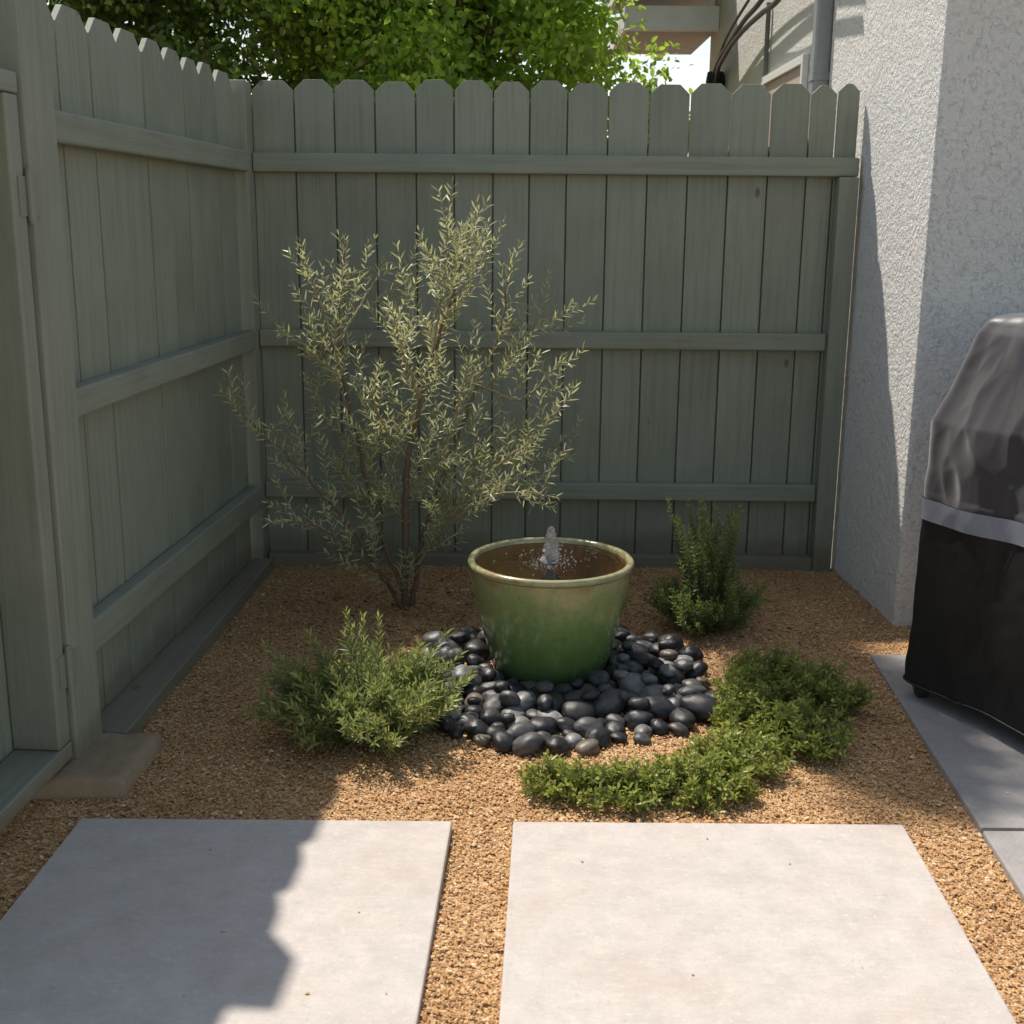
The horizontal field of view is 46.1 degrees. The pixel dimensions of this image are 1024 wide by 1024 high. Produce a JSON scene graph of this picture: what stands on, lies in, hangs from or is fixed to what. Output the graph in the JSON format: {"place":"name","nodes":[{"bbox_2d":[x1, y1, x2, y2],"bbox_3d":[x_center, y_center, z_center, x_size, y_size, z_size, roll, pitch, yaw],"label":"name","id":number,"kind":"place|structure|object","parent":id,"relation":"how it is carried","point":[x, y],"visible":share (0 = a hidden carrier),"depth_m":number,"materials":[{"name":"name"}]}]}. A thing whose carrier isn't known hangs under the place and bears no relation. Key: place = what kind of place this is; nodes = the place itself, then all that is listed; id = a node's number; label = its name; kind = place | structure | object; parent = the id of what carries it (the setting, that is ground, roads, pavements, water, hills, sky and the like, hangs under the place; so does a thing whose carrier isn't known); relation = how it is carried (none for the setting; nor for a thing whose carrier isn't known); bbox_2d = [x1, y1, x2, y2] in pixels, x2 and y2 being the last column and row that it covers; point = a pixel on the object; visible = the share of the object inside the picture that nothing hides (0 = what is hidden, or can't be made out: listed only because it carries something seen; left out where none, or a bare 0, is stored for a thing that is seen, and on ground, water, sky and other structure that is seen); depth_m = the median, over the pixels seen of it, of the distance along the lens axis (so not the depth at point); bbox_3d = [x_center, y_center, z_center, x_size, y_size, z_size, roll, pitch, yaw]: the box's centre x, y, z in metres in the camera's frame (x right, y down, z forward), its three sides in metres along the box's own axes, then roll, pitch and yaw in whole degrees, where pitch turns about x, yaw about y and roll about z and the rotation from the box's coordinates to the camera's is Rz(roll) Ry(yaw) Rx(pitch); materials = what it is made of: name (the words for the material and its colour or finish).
{"place":"outdoors","nodes":[
{"label":"outdoors","id":0,"kind":"place"},
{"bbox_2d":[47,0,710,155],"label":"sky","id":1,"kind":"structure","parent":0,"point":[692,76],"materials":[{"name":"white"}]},
{"bbox_2d":[0,566,1023,1023],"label":"gravel bed","id":2,"kind":"object","parent":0,"point":[494,856],"visible":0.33,"depth_m":2.95,"materials":[{"name":"gravel"}]},
{"bbox_2d":[0,68,78,830],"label":"garden gate","id":3,"kind":"structure","parent":2,"relation":"on","point":[39,672],"depth_m":2.72,"materials":[{"name":"paint"}]},
{"bbox_2d":[30,733,162,800],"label":"footing block","id":4,"kind":"structure","parent":2,"relation":"on","point":[114,766],"depth_m":2.88,"materials":[{"name":"concrete"}]},
{"bbox_2d":[0,0,272,758],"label":"wooden fence","id":5,"kind":"object","parent":2,"relation":"on","point":[133,159],"visible":0.95,"depth_m":3.38,"materials":[{"name":"paint"}]},
{"bbox_2d":[239,607,476,757],"bbox_3d":[-0.398,0.429,3.166,0.621,0.365,0.544,0,14,0],"label":"grey green shrub","id":6,"kind":"object","parent":2,"relation":"on","point":[379,703],"visible":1,"depth_m":3.12,"materials":[{"name":"green plant"}]},
{"bbox_2d":[218,176,597,609],"bbox_3d":[-0.317,-0.355,4.043,1.230,1.492,0.934,0,14,0],"label":"olive shrub","id":7,"kind":"object","parent":2,"relation":"on","point":[403,577],"visible":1,"depth_m":4.07,"materials":[{"name":"green plant"}]},
{"bbox_2d":[421,631,449,647],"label":"pebble","id":8,"kind":"object","parent":2,"relation":"on","point":[433,637],"visible":0.42,"depth_m":3.80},
{"bbox_2d":[437,714,458,732],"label":"pebble","id":9,"kind":"object","parent":2,"relation":"on","point":[445,725],"visible":0.67,"depth_m":3.21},
{"bbox_2d":[435,642,464,666],"bbox_3d":[-0.190,0.449,3.676,0.092,0.083,0.109,4,36,0],"label":"pebble","id":10,"kind":"object","parent":2,"relation":"on","point":[446,647],"visible":0.38,"depth_m":3.65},
{"bbox_2d":[436,639,464,649],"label":"pebble","id":11,"kind":"object","parent":2,"relation":"on","point":[452,641],"visible":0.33,"depth_m":3.75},
{"bbox_2d":[450,632,470,643],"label":"pebble","id":12,"kind":"object","parent":11,"relation":"on","point":[461,637],"visible":0.94,"depth_m":3.75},
{"bbox_2d":[439,678,464,697],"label":"pebble","id":13,"kind":"object","parent":2,"relation":"on","point":[451,683],"visible":0.18,"depth_m":3.41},
{"bbox_2d":[452,664,471,684],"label":"pebble","id":14,"kind":"object","parent":13,"relation":"on","point":[461,670],"visible":0.5,"depth_m":3.43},
{"bbox_2d":[448,725,463,739],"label":"pebble","id":15,"kind":"object","parent":2,"relation":"on","point":[455,732],"visible":1,"depth_m":3.17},
{"bbox_2d":[449,666,482,687],"bbox_3d":[-0.136,0.490,3.505,0.094,0.073,0.115,3,12,-35],"label":"pebble","id":16,"kind":"object","parent":2,"relation":"on","point":[477,680],"visible":0.27,"depth_m":3.47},
{"bbox_2d":[457,712,478,726],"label":"pebble","id":17,"kind":"object","parent":2,"relation":"on","point":[463,718],"visible":0.54,"depth_m":3.24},
{"bbox_2d":[464,705,483,718],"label":"pebble","id":18,"kind":"object","parent":2,"relation":"on","point":[478,709],"visible":0.41,"depth_m":3.28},
{"bbox_2d":[464,685,484,698],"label":"pebble","id":19,"kind":"object","parent":2,"relation":"on","point":[469,689],"visible":0.52,"depth_m":3.42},
{"bbox_2d":[462,718,488,737],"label":"pebble","id":20,"kind":"object","parent":2,"relation":"on","point":[473,727],"visible":0.86,"depth_m":3.17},
{"bbox_2d":[466,654,485,665],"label":"pebble","id":21,"kind":"object","parent":2,"relation":"on","point":[474,659],"visible":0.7,"depth_m":3.67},
{"bbox_2d":[463,639,489,659],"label":"pebble","id":22,"kind":"object","parent":2,"relation":"on","point":[478,647],"visible":0.66,"depth_m":3.72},
{"bbox_2d":[473,734,491,746],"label":"pebble","id":23,"kind":"object","parent":2,"relation":"on","point":[482,740],"visible":1,"depth_m":3.13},
{"bbox_2d":[481,690,497,701],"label":"pebble","id":24,"kind":"object","parent":2,"relation":"on","point":[486,694],"visible":0.3,"depth_m":3.39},
{"bbox_2d":[493,681,510,692],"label":"pebble","id":25,"kind":"object","parent":24,"relation":"on","point":[499,686],"visible":0.84,"depth_m":3.39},
{"bbox_2d":[480,708,501,726],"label":"pebble","id":26,"kind":"object","parent":2,"relation":"on","point":[489,716],"visible":0.66,"depth_m":3.23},
{"bbox_2d":[480,680,502,690],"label":"pebble","id":27,"kind":"object","parent":2,"relation":"on","point":[487,686],"visible":0.39,"depth_m":3.46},
{"bbox_2d":[480,666,496,680],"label":"pebble","id":28,"kind":"object","parent":27,"relation":"on","point":[487,673],"visible":1,"depth_m":3.48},
{"bbox_2d":[482,693,506,713],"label":"pebble","id":29,"kind":"object","parent":2,"relation":"on","point":[492,701],"visible":0.43,"depth_m":3.31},
{"bbox_2d":[486,726,506,740],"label":"pebble","id":30,"kind":"object","parent":2,"relation":"on","point":[491,730],"visible":0.52,"depth_m":3.16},
{"bbox_2d":[492,731,514,753],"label":"pebble","id":31,"kind":"object","parent":2,"relation":"on","point":[502,741],"visible":0.98,"depth_m":3.09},
{"bbox_2d":[501,706,524,715],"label":"pebble","id":32,"kind":"object","parent":2,"relation":"on","point":[517,710],"visible":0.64,"depth_m":3.27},
{"bbox_2d":[498,690,520,706],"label":"pebble","id":33,"kind":"object","parent":32,"relation":"on","point":[507,698],"visible":1,"depth_m":3.28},
{"bbox_2d":[506,715,529,728],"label":"pebble","id":34,"kind":"object","parent":2,"relation":"on","point":[518,718],"visible":0.35,"depth_m":3.21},
{"bbox_2d":[501,713,514,722],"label":"pebble","id":35,"kind":"object","parent":34,"relation":"on","point":[507,717],"visible":1,"depth_m":3.20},
{"bbox_2d":[509,682,527,692],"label":"pebble","id":36,"kind":"object","parent":2,"relation":"on","point":[516,687],"visible":0.3,"depth_m":3.41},
{"bbox_2d":[506,722,535,738],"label":"pebble","id":37,"kind":"object","parent":2,"relation":"on","point":[516,730],"visible":0.46,"depth_m":3.15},
{"bbox_2d":[517,690,536,712],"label":"pebble","id":38,"kind":"object","parent":2,"relation":"on","point":[528,699],"visible":0.58,"depth_m":3.33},
{"bbox_2d":[512,732,544,756],"bbox_3d":[0.043,0.600,3.098,0.091,0.064,0.076,-16,16,-20],"label":"pebble","id":39,"kind":"object","parent":2,"relation":"on","point":[529,743],"visible":0.98,"depth_m":3.07,"materials":[{"name":"stone"}]},
{"bbox_2d":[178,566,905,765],"bbox_3d":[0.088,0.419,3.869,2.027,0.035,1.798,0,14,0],"label":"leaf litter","id":40,"kind":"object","parent":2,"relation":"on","point":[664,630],"visible":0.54,"depth_m":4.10,"materials":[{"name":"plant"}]},
{"bbox_2d":[530,686,553,705],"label":"pebble","id":41,"kind":"object","parent":2,"relation":"on","point":[534,691],"visible":0.17,"depth_m":3.38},
{"bbox_2d":[535,681,553,692],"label":"pebble","id":42,"kind":"object","parent":41,"relation":"on","point":[544,686],"visible":1,"depth_m":3.36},
{"bbox_2d":[528,716,556,734],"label":"pebble","id":43,"kind":"object","parent":2,"relation":"on","point":[547,724],"visible":0.72,"depth_m":3.18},
{"bbox_2d":[229,79,859,571],"bbox_3d":[0.119,-0.661,4.577,2.307,1.864,0.148,0,14,0],"label":"wooden fence","id":44,"kind":"object","parent":2,"relation":"on","point":[713,269],"visible":0.89,"depth_m":4.57,"materials":[{"name":"paint"}]},
{"bbox_2d":[537,709,562,718],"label":"pebble","id":45,"kind":"object","parent":2,"relation":"on","point":[552,713],"visible":0.45,"depth_m":3.25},
{"bbox_2d":[537,694,552,711],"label":"pebble","id":46,"kind":"object","parent":45,"relation":"on","point":[544,702],"visible":1,"depth_m":3.27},
{"bbox_2d":[468,526,633,686],"bbox_3d":[0.115,0.258,3.616,0.496,0.443,0.496,0,14,0],"label":"pot fountain","id":47,"kind":"object","parent":2,"relation":"on","point":[550,606],"visible":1,"depth_m":3.47,"materials":[{"name":"green ceramic"}]},
{"bbox_2d":[537,692,565,714],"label":"pebble","id":48,"kind":"object","parent":2,"relation":"on","point":[559,699],"visible":0.34,"depth_m":3.31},
{"bbox_2d":[545,736,568,755],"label":"pebble","id":49,"kind":"object","parent":2,"relation":"on","point":[554,745],"visible":0.93,"depth_m":3.07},
{"bbox_2d":[553,683,573,695],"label":"pebble","id":50,"kind":"object","parent":2,"relation":"on","point":[562,689],"visible":0.46,"depth_m":3.42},
{"bbox_2d":[556,717,575,732],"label":"pebble","id":51,"kind":"object","parent":2,"relation":"on","point":[563,723],"visible":0.69,"depth_m":3.21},
{"bbox_2d":[565,733,582,749],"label":"pebble","id":52,"kind":"object","parent":2,"relation":"on","point":[573,739],"visible":0.61,"depth_m":3.11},
{"bbox_2d":[563,689,586,699],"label":"pebble","id":53,"kind":"object","parent":2,"relation":"on","point":[574,694],"visible":0.18,"depth_m":3.36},
{"bbox_2d":[562,698,595,720],"bbox_3d":[0.181,0.547,3.285,0.097,0.065,0.100,-7,36,-22],"label":"pebble","id":54,"kind":"object","parent":2,"relation":"on","point":[576,709],"visible":0.67,"depth_m":3.26,"materials":[{"name":"stone"}]},
{"bbox_2d":[580,689,600,700],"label":"pebble","id":55,"kind":"object","parent":54,"relation":"on","point":[591,695],"visible":1,"depth_m":3.29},
{"bbox_2d":[575,739,599,756],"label":"pebble","id":56,"kind":"object","parent":2,"relation":"on","point":[588,747],"visible":0.94,"depth_m":3.08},
{"bbox_2d":[574,717,604,736],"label":"pebble","id":57,"kind":"object","parent":2,"relation":"on","point":[582,725],"visible":0.65,"depth_m":3.20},
{"bbox_2d":[581,683,597,689],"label":"pebble","id":58,"kind":"object","parent":2,"relation":"on","point":[587,686],"visible":0.26,"depth_m":3.43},
{"bbox_2d":[570,677,583,689],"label":"pebble","id":59,"kind":"object","parent":58,"relation":"on","point":[577,683],"visible":1,"depth_m":3.42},
{"bbox_2d":[584,727,609,748],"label":"pebble","id":60,"kind":"object","parent":2,"relation":"on","point":[601,735],"visible":0.81,"depth_m":3.12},
{"bbox_2d":[596,680,617,688],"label":"pebble","id":61,"kind":"object","parent":2,"relation":"on","point":[612,683],"visible":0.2,"depth_m":3.47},
{"bbox_2d":[588,670,609,686],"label":"pebble","id":62,"kind":"object","parent":61,"relation":"on","point":[597,678],"visible":0.92,"depth_m":3.44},
{"bbox_2d":[591,689,625,718],"bbox_3d":[0.266,0.536,3.333,0.092,0.071,0.129,-7,13,45],"label":"pebble","id":63,"kind":"object","parent":2,"relation":"on","point":[606,703],"visible":0.62,"depth_m":3.30,"materials":[{"name":"stone"}]},
{"bbox_2d":[605,720,625,733],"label":"pebble","id":64,"kind":"object","parent":2,"relation":"on","point":[613,726],"visible":0.62,"depth_m":3.19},
{"bbox_2d":[606,713,624,726],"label":"pebble","id":65,"kind":"object","parent":2,"relation":"on","point":[611,717],"visible":0.56,"depth_m":3.25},
{"bbox_2d":[610,732,626,743],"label":"pebble","id":66,"kind":"object","parent":2,"relation":"on","point":[618,737],"visible":1,"depth_m":3.15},
{"bbox_2d":[620,660,643,673],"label":"pebble","id":67,"kind":"object","parent":2,"relation":"on","point":[634,666],"visible":0.56,"depth_m":3.59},
{"bbox_2d":[616,642,648,655],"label":"pebble","id":68,"kind":"object","parent":2,"relation":"on","point":[638,648],"visible":0.48,"depth_m":3.73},
{"bbox_2d":[617,672,649,693],"bbox_3d":[0.350,0.506,3.467,0.096,0.081,0.102,-1,18,-43],"label":"pebble","id":69,"kind":"object","parent":2,"relation":"on","point":[632,681],"visible":0.53,"depth_m":3.43,"materials":[{"name":"stone"}]},
{"bbox_2d":[641,673,657,683],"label":"pebble","id":70,"kind":"object","parent":69,"relation":"on","point":[648,678],"visible":1,"depth_m":3.43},
{"bbox_2d":[623,710,654,731],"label":"pebble","id":71,"kind":"object","parent":2,"relation":"on","point":[632,719],"visible":0.83,"depth_m":3.23,"materials":[{"name":"stone"}]},
{"bbox_2d":[628,697,650,709],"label":"pebble","id":72,"kind":"object","parent":71,"relation":"on","point":[638,703],"visible":1,"depth_m":3.26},
{"bbox_2d":[633,733,650,745],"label":"pebble","id":73,"kind":"object","parent":2,"relation":"on","point":[643,739],"visible":1,"depth_m":3.14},
{"bbox_2d":[629,653,656,670],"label":"pebble","id":74,"kind":"object","parent":2,"relation":"on","point":[642,659],"visible":0.43,"depth_m":3.66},
{"bbox_2d":[634,724,652,735],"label":"pebble","id":75,"kind":"object","parent":2,"relation":"on","point":[644,728],"visible":0.69,"depth_m":3.19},
{"bbox_2d":[642,631,660,642],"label":"pebble","id":76,"kind":"object","parent":2,"relation":"on","point":[652,637],"visible":0.53,"depth_m":3.87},
{"bbox_2d":[516,717,796,816],"bbox_3d":[0.377,0.622,2.885,0.730,0.126,0.371,-5,15,-23],"label":"creeping plant","id":77,"kind":"object","parent":2,"relation":"on","point":[724,771],"visible":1,"depth_m":2.85,"materials":[{"name":"green plant"}]},
{"bbox_2d":[639,684,675,698],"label":"pebble","id":78,"kind":"object","parent":2,"relation":"on","point":[653,690],"visible":0.45,"depth_m":3.39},
{"bbox_2d":[662,684,674,694],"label":"pebble","id":79,"kind":"object","parent":78,"relation":"on","point":[668,689],"visible":1,"depth_m":3.36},
{"bbox_2d":[650,718,669,736],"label":"pebble","id":80,"kind":"object","parent":2,"relation":"on","point":[660,727],"visible":1,"depth_m":3.20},
{"bbox_2d":[645,696,675,720],"bbox_3d":[0.400,0.544,3.316,0.118,0.069,0.089,8,15,9],"label":"pebble","id":81,"kind":"object","parent":2,"relation":"on","point":[661,708],"visible":0.51,"depth_m":3.28,"materials":[{"name":"stone"}]},
{"bbox_2d":[648,660,675,671],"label":"pebble","id":82,"kind":"object","parent":2,"relation":"on","point":[672,663],"visible":0.2,"depth_m":3.61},
{"bbox_2d":[659,649,677,660],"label":"pebble","id":83,"kind":"object","parent":82,"relation":"on","point":[669,654],"visible":1,"depth_m":3.62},
{"bbox_2d":[649,642,678,657],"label":"pebble","id":84,"kind":"object","parent":2,"relation":"on","point":[654,650],"visible":0.29,"depth_m":3.73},
{"bbox_2d":[658,639,677,649],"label":"pebble","id":85,"kind":"object","parent":84,"relation":"on","point":[664,644],"visible":0.94,"depth_m":3.70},
{"bbox_2d":[654,666,685,684],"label":"pebble","id":86,"kind":"object","parent":2,"relation":"on","point":[678,677],"visible":0.51,"depth_m":3.52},
{"bbox_2d":[648,658,664,669],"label":"pebble","id":87,"kind":"object","parent":86,"relation":"on","point":[655,663],"visible":0.77,"depth_m":3.55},
{"bbox_2d":[659,664,676,676],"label":"pebble","id":88,"kind":"object","parent":86,"relation":"on","point":[667,670],"visible":1,"depth_m":3.48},
{"bbox_2d":[675,658,693,671],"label":"pebble","id":89,"kind":"object","parent":86,"relation":"on","point":[684,665],"visible":1,"depth_m":3.55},
{"bbox_2d":[658,634,683,649],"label":"pebble","id":90,"kind":"object","parent":2,"relation":"on","point":[678,639],"visible":0.51,"depth_m":3.81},
{"bbox_2d":[669,722,688,736],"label":"pebble","id":91,"kind":"object","parent":2,"relation":"on","point":[678,729],"visible":1,"depth_m":3.20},
{"bbox_2d":[668,707,695,729],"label":"pebble","id":92,"kind":"object","parent":2,"relation":"on","point":[686,718],"visible":0.8,"depth_m":3.24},
{"bbox_2d":[678,645,703,660],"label":"pebble","id":93,"kind":"object","parent":2,"relation":"on","point":[694,652],"visible":0.62,"depth_m":3.72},
{"bbox_2d":[676,685,707,695],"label":"pebble","id":94,"kind":"object","parent":2,"relation":"on","point":[690,690],"visible":0.51,"depth_m":3.42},
{"bbox_2d":[681,678,702,686],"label":"pebble","id":95,"kind":"object","parent":2,"relation":"on","point":[688,682],"visible":0.48,"depth_m":3.50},
{"bbox_2d":[683,660,707,678],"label":"pebble","id":96,"kind":"object","parent":2,"relation":"on","point":[700,668],"visible":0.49,"depth_m":3.57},
{"bbox_2d":[627,497,770,637],"bbox_3d":[0.630,0.179,3.993,0.497,0.457,0.452,0,14,0],"label":"rosemary shrub","id":97,"kind":"object","parent":2,"relation":"on","point":[704,598],"visible":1,"depth_m":3.98,"materials":[{"name":"green plant"}]},
{"bbox_2d":[679,694,720,723],"bbox_3d":[0.525,0.542,3.314,0.138,0.074,0.084,14,25,22],"label":"pebble","id":98,"kind":"object","parent":2,"relation":"on","point":[698,706],"visible":0.61,"depth_m":3.29,"materials":[{"name":"stone"}]},
{"bbox_2d":[707,657,856,763],"bbox_3d":[0.712,0.516,3.257,0.392,0.163,0.522,0,14,0],"label":"creeping plant","id":99,"kind":"object","parent":2,"relation":"on","point":[757,706],"visible":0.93,"depth_m":3.18,"materials":[{"name":"green plant"}]},
{"bbox_2d":[721,638,880,719],"bbox_3d":[0.837,0.463,3.458,0.307,0.169,0.464,-12,18,-41],"label":"creeping plant","id":100,"kind":"object","parent":2,"relation":"on","point":[791,674],"visible":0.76,"depth_m":3.40,"materials":[{"name":"green plant"}]},
{"bbox_2d":[870,654,1023,833],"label":"patio slab","id":101,"kind":"structure","parent":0,"point":[976,756],"depth_m":3.11,"materials":[{"name":"concrete"}]},
{"bbox_2d":[903,312,1023,736],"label":"covered grill","id":102,"kind":"object","parent":101,"relation":"on","point":[966,644],"visible":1,"depth_m":3.18,"materials":[{"name":"fabric"}]},
{"bbox_2d":[982,831,1023,903],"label":"patio slab","id":103,"kind":"structure","parent":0,"point":[1006,848],"depth_m":2.61,"materials":[{"name":"concrete"}]},
{"label":"ground","id":104,"kind":"structure","parent":0,"visible":0},
{"bbox_2d":[0,818,451,1023],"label":"paving slab","id":105,"kind":"structure","parent":104,"relation":"on","point":[137,916],"depth_m":2.31,"materials":[{"name":"concrete"}]},
{"bbox_2d":[46,0,429,96],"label":"broadleaf tree","id":106,"kind":"object","parent":104,"relation":"on","point":[186,22],"visible":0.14,"depth_m":6.47,"materials":[{"name":"green plant"}]},
{"bbox_2d":[202,2,546,84],"bbox_3d":[-1.032,-2.797,6.753,2.987,5.025,5.103,0,14,0],"label":"broadleaf tree","id":107,"kind":"object","parent":104,"relation":"on","point":[228,13],"depth_m":8.14,"materials":[{"name":"green plant"}]},
{"bbox_2d":[235,0,692,139],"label":"broadleaf tree","id":108,"kind":"object","parent":104,"relation":"on","point":[461,41],"visible":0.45,"depth_m":6.03,"materials":[{"name":"green plant"}]},
{"bbox_2d":[634,75,689,155],"bbox_3d":[1.828,-3.712,14.677,1.780,3.147,1.594,0,14,0],"label":"broadleaf tree","id":109,"kind":"object","parent":104,"relation":"on","point":[649,86],"visible":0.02,"depth_m":14.31,"materials":[{"name":"green plant"}]},
{"bbox_2d":[499,822,1016,1023],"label":"paving slab","id":110,"kind":"structure","parent":104,"relation":"on","point":[631,923],"depth_m":2.30,"materials":[{"name":"concrete"}]},
{"bbox_2d":[605,0,1023,626],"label":"stucco house","id":111,"kind":"structure","parent":104,"relation":"on","point":[937,284],"depth_m":4.06,"materials":[{"name":"grey paint"}]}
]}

